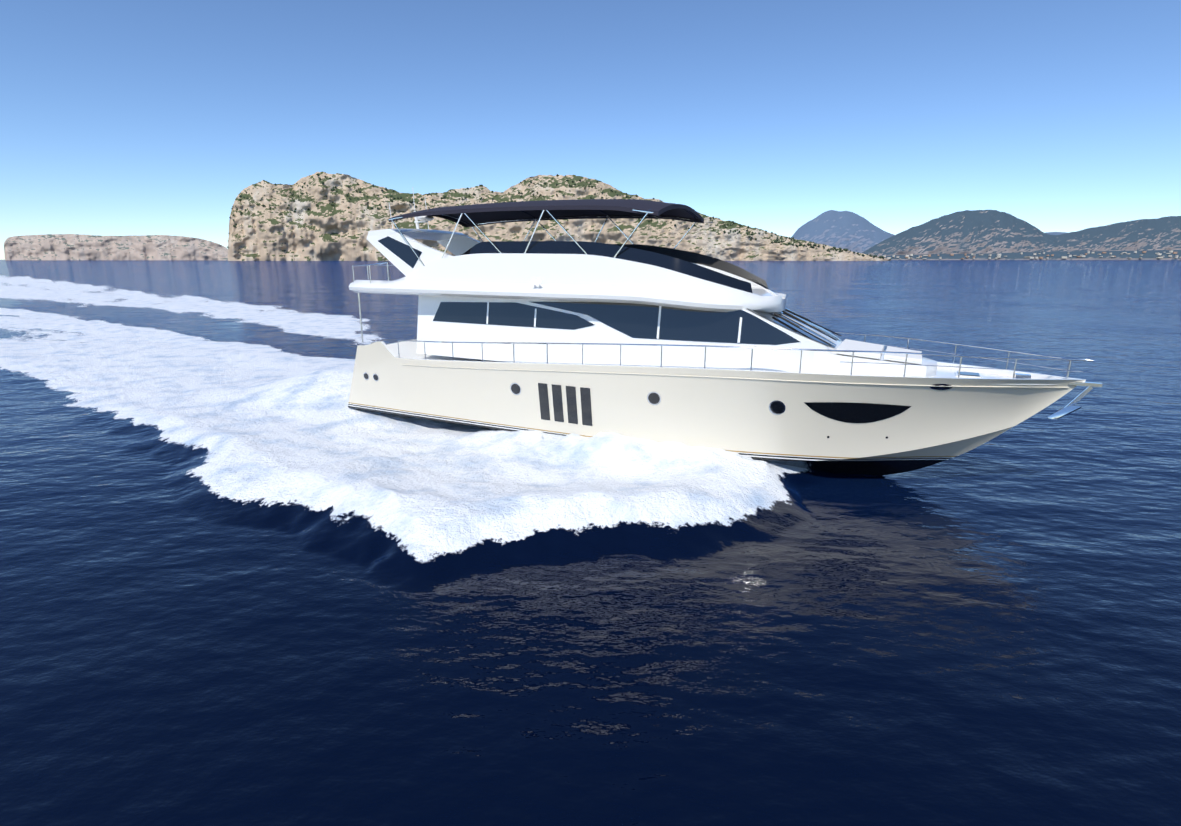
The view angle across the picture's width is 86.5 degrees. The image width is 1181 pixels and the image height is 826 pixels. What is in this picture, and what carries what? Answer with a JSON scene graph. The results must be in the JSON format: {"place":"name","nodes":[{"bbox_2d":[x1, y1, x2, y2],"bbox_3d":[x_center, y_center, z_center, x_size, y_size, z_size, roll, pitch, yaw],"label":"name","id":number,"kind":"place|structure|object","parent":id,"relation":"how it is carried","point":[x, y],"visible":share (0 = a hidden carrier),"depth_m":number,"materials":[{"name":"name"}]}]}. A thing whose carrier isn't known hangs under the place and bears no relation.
{"place":"outdoors","nodes":[
{"label":"outdoors","id":0,"kind":"place"},
{"bbox_2d":[4,234,227,259],"bbox_3d":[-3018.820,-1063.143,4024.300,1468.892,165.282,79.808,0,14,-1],"label":"rock cliff","id":1,"kind":"structure","parent":0,"point":[78,247],"depth_m":4023.58,"materials":[{"name":"beige stone"}]},
{"bbox_2d":[228,172,890,260],"bbox_3d":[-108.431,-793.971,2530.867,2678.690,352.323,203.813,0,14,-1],"label":"headland cliff","id":2,"kind":"structure","parent":0,"point":[324,230],"depth_m":2509.89,"materials":[{"name":"beige stone"}]},
{"bbox_2d":[227,173,890,259],"bbox_3d":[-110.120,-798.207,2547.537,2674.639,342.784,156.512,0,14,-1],"label":"headland scrub","id":3,"kind":"object","parent":2,"relation":"on","point":[521,196],"visible":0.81,"depth_m":2526.75,"materials":[{"name":"green plant"}]},
{"bbox_2d":[0,260,1180,825],"bbox_3d":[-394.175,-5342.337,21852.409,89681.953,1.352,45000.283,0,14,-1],"label":"sea water","id":4,"kind":"structure","parent":0,"point":[254,570],"depth_m":10.92,"materials":[{"name":"blue liquid"}]},
{"bbox_2d":[348,187,1102,475],"bbox_3d":[1.912,-2.672,18.641,21.531,8.450,5.501,7,15,26],"label":"yacht","id":5,"kind":"object","parent":4,"relation":"on","point":[647,342],"visible":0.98,"depth_m":16.61,"materials":[{"name":"paint"}]},
{"bbox_2d":[0,0,1180,259],"label":"sky","id":6,"kind":"structure","parent":0,"point":[118,117],"materials":[{"name":"blue"}]},
{"bbox_2d":[792,210,893,252],"bbox_3d":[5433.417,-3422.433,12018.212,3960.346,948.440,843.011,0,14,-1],"label":"mountain terrain","id":7,"kind":"structure","parent":0,"point":[851,231],"depth_m":11893.91,"materials":[{"name":"blue stone"}]},
{"bbox_2d":[862,210,1180,255],"bbox_3d":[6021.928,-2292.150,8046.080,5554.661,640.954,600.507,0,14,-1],"label":"mountain terrain","id":8,"kind":"structure","parent":0,"point":[977,231],"depth_m":7932.22,"materials":[{"name":"grey stone"}]},
{"bbox_2d":[884,250,1180,259],"bbox_3d":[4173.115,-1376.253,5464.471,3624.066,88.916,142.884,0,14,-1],"label":"shore terrain","id":9,"kind":"structure","parent":0,"point":[1148,255],"depth_m":5429.96,"materials":[{"name":"grey stone"}]},
{"bbox_2d":[877,250,1180,258],"bbox_3d":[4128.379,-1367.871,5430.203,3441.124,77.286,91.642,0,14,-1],"label":"trees","id":10,"kind":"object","parent":9,"relation":"on","point":[1031,257],"visible":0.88,"depth_m":5410.65,"materials":[{"name":"beige"}]},
{"bbox_2d":[1046,232,1066,234],"bbox_3d":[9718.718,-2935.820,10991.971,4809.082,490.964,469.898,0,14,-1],"label":"distant mountain","id":11,"kind":"structure","parent":0,"point":[1055,233],"depth_m":11086.29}
]}

